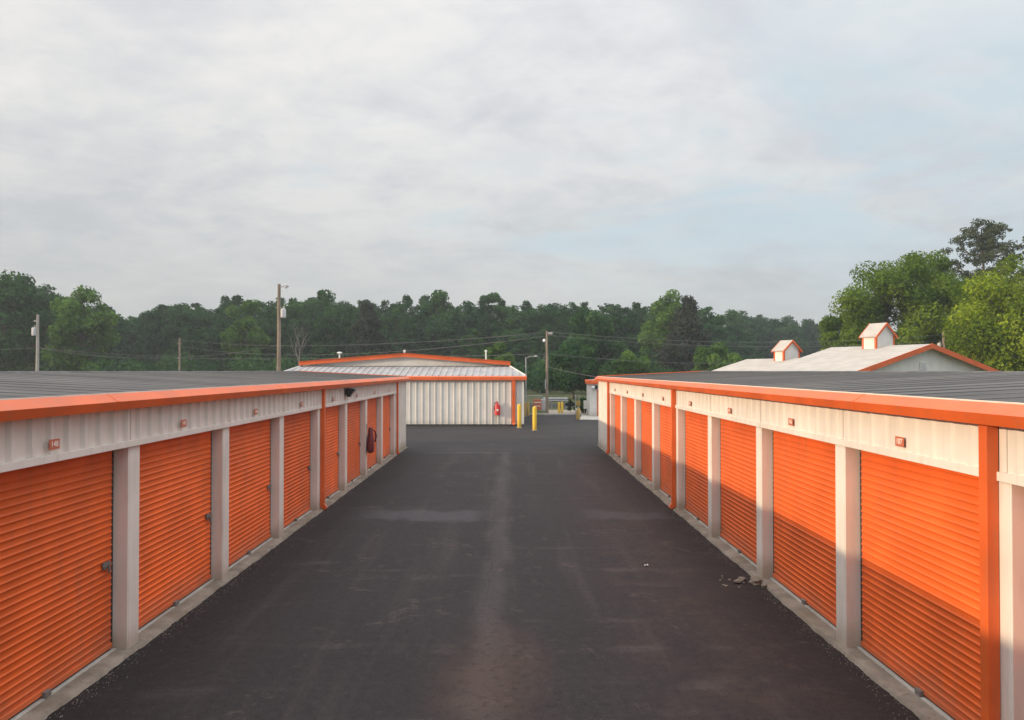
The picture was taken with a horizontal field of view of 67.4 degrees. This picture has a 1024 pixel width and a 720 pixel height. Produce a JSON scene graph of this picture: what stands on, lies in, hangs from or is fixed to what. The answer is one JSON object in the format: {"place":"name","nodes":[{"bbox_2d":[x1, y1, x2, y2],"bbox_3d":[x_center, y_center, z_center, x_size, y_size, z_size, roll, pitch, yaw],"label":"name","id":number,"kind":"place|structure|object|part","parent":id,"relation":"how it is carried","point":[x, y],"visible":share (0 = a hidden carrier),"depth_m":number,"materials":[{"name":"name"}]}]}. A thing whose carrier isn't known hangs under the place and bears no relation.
{"place":"outdoors","nodes":[
{"label":"outdoors","id":0,"kind":"place"},
{"bbox_2d":[0,371,409,719],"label":"storage building","id":1,"kind":"structure","parent":0,"point":[135,516],"depth_m":9.80,"materials":[{"name":"orange paint"}]},
{"bbox_2d":[49,438,59,449],"bbox_3d":[-4.446,0.819,7.465,0.009,0.100,0.170,0,-1,0],"label":"unit number sign","id":2,"kind":"object","parent":1,"relation":"attached to","point":[54,444],"visible":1,"depth_m":7.46,"materials":[{"name":"orange plastic"}]},
{"bbox_2d":[0,450,116,719],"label":"door","id":3,"kind":"structure","parent":1,"relation":"in","point":[56,518],"depth_m":7.80,"materials":[{"name":"orange paint"}]},
{"bbox_2d":[138,431,213,633],"bbox_3d":[-4.686,2.204,10.620,0.140,2.448,2.686,0,-1,0],"label":"door","id":4,"kind":"structure","parent":1,"relation":"in","point":[175,484],"depth_m":10.59,"materials":[{"name":"orange paint"}]},
{"bbox_2d":[181,419,186,426],"bbox_3d":[-4.456,0.860,10.434,0.009,0.100,0.170,0,-1,0],"label":"unit number sign","id":5,"kind":"object","parent":1,"relation":"attached to","point":[183,423],"visible":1,"depth_m":10.44,"materials":[{"name":"orange plastic"}]},
{"bbox_2d":[229,419,272,568],"bbox_3d":[-4.695,2.245,13.590,0.140,2.448,2.686,0,-1,0],"label":"door","id":6,"kind":"structure","parent":1,"relation":"in","point":[249,443],"depth_m":13.68,"materials":[{"name":"orange paint"}]},
{"bbox_2d":[283,411,311,530],"bbox_3d":[-4.683,2.286,16.559,0.095,2.448,2.682,0,-1,0],"label":"door","id":7,"kind":"structure","parent":1,"relation":"in","point":[297,468],"depth_m":16.73,"materials":[{"name":"orange paint"}]},
{"bbox_2d":[325,405,339,500],"bbox_3d":[-4.715,2.327,19.529,0.140,2.448,2.686,0,-1,0],"label":"door","id":8,"kind":"structure","parent":1,"relation":"in","point":[331,413],"depth_m":20.03,"materials":[{"name":"orange paint"}]},
{"bbox_2d":[345,388,355,396],"bbox_3d":[-4.378,0.881,20.825,0.268,0.236,0.262,0,-1,0],"label":"wall light","id":9,"kind":"object","parent":1,"relation":"attached to","point":[349,392],"visible":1,"depth_m":20.70,"materials":[{"name":"black metal"}]},
{"bbox_2d":[347,401,360,484],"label":"door","id":10,"kind":"structure","parent":1,"relation":"in","point":[353,408],"depth_m":22.84,"materials":[{"name":"orange paint"}]},
{"bbox_2d":[366,424,376,452],"bbox_3d":[-4.416,2.443,24.000,0.246,0.900,0.332,0,-1,21],"label":"extinguisher cover","id":11,"kind":"object","parent":1,"relation":"attached to","point":[370,443],"visible":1,"depth_m":23.89,"materials":[{"name":"red fabric"}]},
{"bbox_2d":[367,397,376,470],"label":"door","id":12,"kind":"structure","parent":1,"relation":"in","point":[371,403],"depth_m":25.97,"materials":[{"name":"orange paint"}]},
{"bbox_2d":[383,395,390,459],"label":"door","id":13,"kind":"structure","parent":1,"relation":"in","point":[386,399],"depth_m":28.98,"materials":[{"name":"orange paint"}]},
{"bbox_2d":[45,415,919,719],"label":"pavement","id":14,"kind":"structure","parent":0,"point":[557,567],"depth_m":10.19,"materials":[{"name":"black asphalt"}]},
{"bbox_2d":[284,350,526,424],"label":"storage building","id":15,"kind":"structure","parent":14,"relation":"on","point":[444,390],"depth_m":46.37,"materials":[{"name":"metal"}]},
{"bbox_2d":[494,401,499,414],"bbox_3d":[-0.878,2.907,46.195,0.334,0.830,0.348,-1,-1,34],"label":"fire extinguisher","id":16,"kind":"object","parent":15,"relation":"attached to","point":[497,408],"visible":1,"depth_m":46.08,"materials":[{"name":"red metal"}]},
{"bbox_2d":[49,447,911,718],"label":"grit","id":17,"kind":"object","parent":14,"relation":"on","point":[359,488],"visible":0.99,"depth_m":10.31,"materials":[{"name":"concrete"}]},
{"bbox_2d":[516,404,521,427],"bbox_3d":[0.417,3.224,44.161,0.345,1.380,0.340,0,-1,0],"label":"bollard","id":18,"kind":"object","parent":14,"relation":"on","point":[518,415],"visible":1,"depth_m":44.06,"materials":[{"name":"yellow metal"}]},
{"bbox_2d":[524,402,526,416],"bbox_3d":[0.929,3.529,54.960,0.300,1.070,0.295,0,-1,0],"label":"bollard","id":19,"kind":"object","parent":14,"relation":"on","point":[525,409],"visible":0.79,"depth_m":54.87,"materials":[{"name":"yellow metal"}]},
{"bbox_2d":[526,402,529,415],"bbox_3d":[1.174,3.570,56.160,0.300,1.020,0.295,0,-1,0],"label":"bollard","id":20,"kind":"object","parent":14,"relation":"on","point":[527,409],"visible":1,"depth_m":56.07,"materials":[{"name":"yellow metal"}]},
{"bbox_2d":[532,406,537,430],"bbox_3d":[1.246,3.217,42.264,0.345,1.340,0.340,0,-1,0],"label":"bollard","id":21,"kind":"object","parent":14,"relation":"on","point":[534,418],"visible":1,"depth_m":42.16,"materials":[{"name":"yellow metal"}]},
{"bbox_2d":[576,401,579,419],"bbox_3d":[4.453,3.397,51.958,0.330,1.250,0.310,0,-1,0],"label":"keypad post","id":22,"kind":"object","parent":14,"relation":"on","point":[578,411],"visible":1,"depth_m":51.85,"materials":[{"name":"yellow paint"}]},
{"bbox_2d":[733,579,742,582],"bbox_3d":[3.523,3.437,11.961,0.186,0.052,0.099,1,-1,-36],"label":"concrete chunk","id":23,"kind":"object","parent":14,"relation":"on","point":[738,581],"visible":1,"depth_m":11.93,"materials":[{"name":"grey concrete"}]},
{"bbox_2d":[749,576,762,584],"bbox_3d":[3.793,3.417,11.921,0.250,0.091,0.171,1,-1,-42],"label":"concrete chunk","id":24,"kind":"object","parent":14,"relation":"on","point":[754,580],"visible":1,"depth_m":11.86,"materials":[{"name":"grey concrete"}]},
{"bbox_2d":[594,371,1023,719],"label":"storage building","id":25,"kind":"structure","parent":14,"relation":"on","point":[834,516],"depth_m":8.86,"materials":[{"name":"orange paint"}]},
{"bbox_2d":[615,395,620,458],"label":"door","id":26,"kind":"structure","parent":25,"relation":"in","point":[617,398],"depth_m":29.08,"materials":[{"name":"orange paint"}]},
{"bbox_2d":[626,397,633,469],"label":"door","id":27,"kind":"structure","parent":25,"relation":"in","point":[630,401],"depth_m":26.20,"materials":[{"name":"orange paint"}]},
{"bbox_2d":[640,401,651,483],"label":"door","id":28,"kind":"structure","parent":25,"relation":"in","point":[646,407],"depth_m":23.13,"materials":[{"name":"orange paint"}]},
{"bbox_2d":[658,405,670,498],"bbox_3d":[4.074,2.330,19.683,0.140,2.448,2.716,0,-1,0],"label":"door","id":29,"kind":"structure","parent":25,"relation":"in","point":[665,411],"depth_m":20.32,"materials":[{"name":"orange paint"}]},
{"bbox_2d":[683,410,707,528],"bbox_3d":[4.084,2.288,16.684,0.140,2.448,2.716,0,-1,0],"label":"door","id":30,"kind":"structure","parent":25,"relation":"in","point":[696,424],"depth_m":16.91,"materials":[{"name":"orange paint"}]},
{"bbox_2d":[718,418,756,567],"bbox_3d":[4.094,2.246,13.684,0.140,2.448,2.716,0,-1,0],"label":"door","id":31,"kind":"structure","parent":25,"relation":"in","point":[737,440],"depth_m":13.79,"materials":[{"name":"orange paint"}]},
{"bbox_2d":[788,418,792,425],"bbox_3d":[3.896,0.864,10.742,0.009,0.100,0.170,0,-1,0],"label":"unit number sign","id":32,"kind":"object","parent":25,"relation":"attached to","point":[790,421],"visible":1,"depth_m":10.73,"materials":[{"name":"orange plastic"}]},
{"bbox_2d":[770,430,835,630],"bbox_3d":[4.104,2.205,10.684,0.140,2.448,2.716,0,-1,0],"label":"door","id":33,"kind":"structure","parent":25,"relation":"in","point":[804,486],"depth_m":10.68,"materials":[{"name":"orange paint"}]},
{"bbox_2d":[895,436,903,446],"bbox_3d":[3.906,0.823,7.742,0.009,0.100,0.170,0,-1,0],"label":"unit number sign","id":34,"kind":"object","parent":25,"relation":"attached to","point":[899,441],"visible":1,"depth_m":7.74,"materials":[{"name":"orange plastic"}]},
{"bbox_2d":[857,450,980,719],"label":"door","id":35,"kind":"structure","parent":25,"relation":"in","point":[919,523],"depth_m":7.66,"materials":[{"name":"orange paint"}]},
{"bbox_2d":[0,0,1023,331],"label":"sky","id":36,"kind":"structure","parent":0,"point":[745,155],"materials":[{"name":"white"}]},
{"bbox_2d":[529,404,574,406],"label":"road","id":37,"kind":"structure","parent":0,"point":[556,405],"depth_m":72.72,"materials":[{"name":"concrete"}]},
{"bbox_2d":[524,384,586,412],"bbox_3d":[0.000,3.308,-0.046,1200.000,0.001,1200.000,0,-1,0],"label":"ground","id":38,"kind":"structure","parent":0,"point":[554,393],"depth_m":102.32,"materials":[{"name":"green plant"}]},
{"bbox_2d":[0,269,51,370],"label":"broadleaf tree","id":39,"kind":"object","parent":38,"relation":"on","point":[13,291],"visible":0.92,"depth_m":111.00,"materials":[{"name":"green plant"}]},
{"bbox_2d":[5,273,62,370],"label":"broadleaf tree","id":40,"kind":"object","parent":38,"relation":"on","point":[46,300],"visible":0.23,"depth_m":117.52,"materials":[{"name":"green plant"}]},
{"bbox_2d":[31,315,38,370],"bbox_3d":[-38.396,0.253,61.875,0.613,7.814,0.370,0,-1,0],"label":"utility pole","id":41,"kind":"object","parent":38,"relation":"on","point":[35,331],"visible":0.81,"depth_m":61.81,"materials":[{"name":"grey wood"}]},
{"bbox_2d":[42,346,273,357],"bbox_3d":[-27.913,-0.609,59.922,21.014,0.941,0.020,0,-1,11],"label":"power line","id":42,"kind":"object","parent":41,"relation":"attached to","point":[174,357],"visible":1,"depth_m":59.53,"materials":[{"name":"grey metal"}]},
{"bbox_2d":[41,285,121,370],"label":"broadleaf tree","id":43,"kind":"object","parent":38,"relation":"on","point":[76,320],"visible":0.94,"depth_m":110.43,"materials":[{"name":"green plant"}]},
{"bbox_2d":[177,338,181,370],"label":"utility pole","id":44,"kind":"object","parent":38,"relation":"on","point":[179,367],"visible":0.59,"depth_m":109.81,"materials":[{"name":"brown wood"}]},
{"bbox_2d":[180,333,536,345],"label":"power line","id":45,"kind":"object","parent":44,"relation":"attached to","point":[368,344],"visible":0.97,"depth_m":76.84,"materials":[{"name":"grey metal"}]},
{"bbox_2d":[219,299,270,370],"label":"broadleaf tree","id":46,"kind":"object","parent":38,"relation":"on","point":[252,341],"visible":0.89,"depth_m":124.71,"materials":[{"name":"green plant"}]},
{"bbox_2d":[277,284,288,370],"bbox_3d":[-17.300,-0.824,57.960,0.901,9.858,0.390,0,-1,0],"label":"utility pole","id":47,"kind":"object","parent":38,"relation":"on","point":[281,313],"visible":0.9,"depth_m":57.89,"materials":[{"name":"brown wood"}]},
{"bbox_2d":[288,319,310,365],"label":"bare tree","id":48,"kind":"object","parent":38,"relation":"on","point":[298,343],"visible":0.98,"depth_m":109.78,"materials":[{"name":"grey plant"}]},
{"bbox_2d":[310,289,356,359],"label":"broadleaf tree","id":49,"kind":"object","parent":38,"relation":"on","point":[326,321],"visible":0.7,"depth_m":130.53,"materials":[{"name":"green plant"}]},
{"bbox_2d":[340,301,393,357],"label":"conifer tree","id":50,"kind":"object","parent":38,"relation":"on","point":[365,327],"visible":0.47,"depth_m":123.12,"materials":[{"name":"green plant"}]},
{"bbox_2d":[0,349,768,392],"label":"undergrowth","id":51,"kind":"object","parent":38,"relation":"on","point":[534,378],"visible":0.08,"depth_m":112.78,"materials":[{"name":"green plant"}]},
{"bbox_2d":[415,289,453,355],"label":"broadleaf tree","id":52,"kind":"object","parent":38,"relation":"on","point":[439,297],"visible":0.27,"depth_m":144.97,"materials":[{"name":"green plant"}]},
{"bbox_2d":[479,292,509,355],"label":"broadleaf tree","id":53,"kind":"object","parent":38,"relation":"on","point":[492,298],"visible":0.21,"depth_m":147.41,"materials":[{"name":"green plant"}]},
{"bbox_2d":[482,342,514,365],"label":"shrub","id":54,"kind":"object","parent":38,"relation":"on","point":[497,349],"visible":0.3,"depth_m":95.27,"materials":[{"name":"green plant"}]},
{"bbox_2d":[0,276,1020,387],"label":"wood","id":55,"kind":"object","parent":38,"relation":"on","point":[187,325],"depth_m":141.47,"materials":[{"name":"green plant"}]},
{"bbox_2d":[525,355,537,408],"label":"street lamp","id":56,"kind":"object","parent":38,"relation":"on","point":[526,380],"visible":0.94,"depth_m":65.95,"materials":[{"name":"metal"}]},
{"bbox_2d":[533,399,540,409],"bbox_3d":[2.046,3.661,61.988,0.660,1.000,0.148,0,-1,0],"label":"sign board","id":57,"kind":"object","parent":38,"relation":"on","point":[537,403],"visible":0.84,"depth_m":61.92,"materials":[{"name":"metal"}]},
{"bbox_2d":[541,399,545,410],"bbox_3d":[2.639,3.688,62.464,0.600,0.960,0.500,0,-1,0],"label":"utility cabinet","id":58,"kind":"object","parent":38,"relation":"on","point":[543,403],"visible":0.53,"depth_m":62.25,"materials":[{"name":"grey paint"}]},
{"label":"door","id":59,"kind":"part","parent":58,"relation":"part of","materials":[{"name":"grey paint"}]},
{"bbox_2d":[543,331,551,412],"bbox_3d":[2.776,0.934,60.002,0.785,6.402,0.260,0,-1,0],"label":"utility pole","id":60,"kind":"object","parent":38,"relation":"on","point":[546,386],"visible":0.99,"depth_m":59.92,"materials":[{"name":"brown wood"}]},
{"bbox_2d":[189,354,533,358],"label":"power line","id":61,"kind":"object","parent":60,"relation":"attached to","point":[328,358],"visible":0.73,"depth_m":83.16,"materials":[{"name":"grey metal"}]},
{"bbox_2d":[180,336,544,354],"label":"power line","id":62,"kind":"object","parent":60,"relation":"attached to","point":[382,352],"visible":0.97,"depth_m":73.66,"materials":[{"name":"grey metal"}]},
{"bbox_2d":[548,335,942,346],"bbox_3d":[19.956,-1.490,63.094,34.987,0.828,0.026,0,-1,-10],"label":"power line","id":63,"kind":"object","parent":60,"relation":"attached to","point":[731,346],"visible":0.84,"depth_m":62.76,"materials":[{"name":"grey metal"}]},
{"bbox_2d":[554,345,938,362],"bbox_3d":[19.957,-0.539,63.081,34.988,1.666,0.023,0,-1,-10],"label":"power line","id":64,"kind":"object","parent":60,"relation":"attached to","point":[624,360],"visible":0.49,"depth_m":60.95,"materials":[{"name":"grey metal"}]},
{"bbox_2d":[555,332,942,342],"bbox_3d":[20.073,-1.845,63.099,34.757,0.818,0.026,0,-1,-10],"label":"power line","id":65,"kind":"object","parent":60,"relation":"attached to","point":[710,341],"visible":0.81,"depth_m":62.33,"materials":[{"name":"grey metal"}]},
{"bbox_2d":[526,413,580,414],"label":"kerb","id":66,"kind":"structure","parent":38,"relation":"on","point":[553,413],"depth_m":57.16,"materials":[{"name":"concrete"}]},
{"bbox_2d":[543,397,567,408],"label":"guard rail","id":67,"kind":"object","parent":38,"relation":"on","point":[558,399],"visible":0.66,"depth_m":65.94,"materials":[{"name":"metal"}]},
{"bbox_2d":[540,337,600,398],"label":"broadleaf tree","id":68,"kind":"object","parent":38,"relation":"on","point":[579,364],"visible":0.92,"depth_m":88.93,"materials":[{"name":"green plant"}]},
{"bbox_2d":[559,310,627,377],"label":"broadleaf tree","id":69,"kind":"object","parent":38,"relation":"on","point":[587,324],"visible":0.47,"depth_m":108.90,"materials":[{"name":"green plant"}]},
{"bbox_2d":[610,349,652,374],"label":"broadleaf tree","id":70,"kind":"object","parent":38,"relation":"on","point":[633,364],"visible":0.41,"depth_m":90.49,"materials":[{"name":"green plant"}]},
{"bbox_2d":[637,289,689,368],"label":"broadleaf tree","id":71,"kind":"object","parent":38,"relation":"on","point":[661,309],"visible":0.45,"depth_m":127.06,"materials":[{"name":"green plant"}]},
{"bbox_2d":[649,295,712,372],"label":"conifer tree","id":72,"kind":"object","parent":38,"relation":"on","point":[685,317],"visible":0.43,"depth_m":121.04,"materials":[{"name":"green plant"}]},
{"bbox_2d":[690,341,742,370],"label":"broadleaf tree","id":73,"kind":"object","parent":38,"relation":"on","point":[715,357],"visible":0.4,"depth_m":99.21,"materials":[{"name":"green plant"}]},
{"bbox_2d":[818,310,857,350],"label":"broadleaf tree","id":74,"kind":"object","parent":38,"relation":"on","point":[831,324],"visible":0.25,"depth_m":82.15,"materials":[{"name":"green plant"}]},
{"bbox_2d":[712,323,998,370],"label":"office building","id":75,"kind":"structure","parent":38,"relation":"on","point":[878,350],"depth_m":46.92,"materials":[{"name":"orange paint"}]},
{"bbox_2d":[826,250,951,347],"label":"broadleaf tree","id":76,"kind":"object","parent":38,"relation":"on","point":[887,286],"visible":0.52,"depth_m":74.36,"materials":[{"name":"green plant"}]},
{"bbox_2d":[899,249,975,343],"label":"broadleaf tree","id":77,"kind":"object","parent":38,"relation":"on","point":[945,266],"visible":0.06,"depth_m":77.60,"materials":[{"name":"green plant"}]},
{"bbox_2d":[937,332,945,348],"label":"utility pole","id":78,"kind":"object","parent":38,"relation":"on","point":[942,344],"visible":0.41,"depth_m":66.05,"materials":[{"name":"brown wood"}]},
{"bbox_2d":[896,272,994,354],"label":"broadleaf tree","id":79,"kind":"object","parent":38,"relation":"on","point":[943,288],"visible":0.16,"depth_m":72.74,"materials":[{"name":"green plant"}]},
{"bbox_2d":[939,253,1023,370],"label":"broadleaf tree","id":80,"kind":"object","parent":38,"relation":"on","point":[973,326],"visible":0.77,"depth_m":62.50,"materials":[{"name":"green plant"}]},
{"bbox_2d":[939,217,1023,283],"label":"pine tree","id":81,"kind":"object","parent":38,"relation":"on","point":[990,233],"visible":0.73,"depth_m":92.01,"materials":[{"name":"green plant"}]},
{"bbox_2d":[992,291,1023,352],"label":"broadleaf tree","id":82,"kind":"object","parent":38,"relation":"on","point":[1019,304],"visible":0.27,"depth_m":61.91,"materials":[{"name":"green plant"}]},
{"bbox_2d":[1011,236,1023,288],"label":"pine tree","id":83,"kind":"object","parent":38,"relation":"on","point":[1021,259],"visible":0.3,"depth_m":90.22,"materials":[{"name":"green plant"}]},
{"bbox_2d":[549,410,586,414],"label":"path","id":84,"kind":"structure","parent":0,"point":[564,411],"depth_m":62.07,"materials":[{"name":"grey concrete"}]},
{"bbox_2d":[565,400,574,411],"bbox_3d":[4.633,3.646,60.944,0.684,1.002,0.832,0,-1,-27],"label":"shrub","id":85,"kind":"object","parent":84,"relation":"on","point":[570,403],"visible":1,"depth_m":60.87,"materials":[{"name":"green plant"}]},
{"bbox_2d":[573,397,586,412],"bbox_3d":[5.567,3.526,59.908,1.653,1.329,1.318,0,-1,28],"label":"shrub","id":86,"kind":"object","parent":84,"relation":"on","point":[582,399],"visible":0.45,"depth_m":59.79,"materials":[{"name":"green plant"}]},
{"bbox_2d":[584,400,587,414],"bbox_3d":[5.526,3.559,57.480,0.340,1.080,0.070,0,-1,0],"label":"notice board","id":87,"kind":"object","parent":84,"relation":"on","point":[585,404],"visible":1,"depth_m":57.45,"materials":[{"name":"metal"}]},
{"bbox_2d":[580,415,597,419],"bbox_3d":[10.169,4.048,54.283,11.300,0.001,5.400,0,-1,0],"label":"apron","id":88,"kind":"object","parent":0,"point":[585,417],"visible":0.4,"depth_m":54.02,"materials":[{"name":"concrete"}]},
{"bbox_2d":[585,379,597,415],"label":"storage building","id":89,"kind":"structure","parent":88,"relation":"on","point":[592,396],"depth_m":55.98,"materials":[{"name":"orange paint"}]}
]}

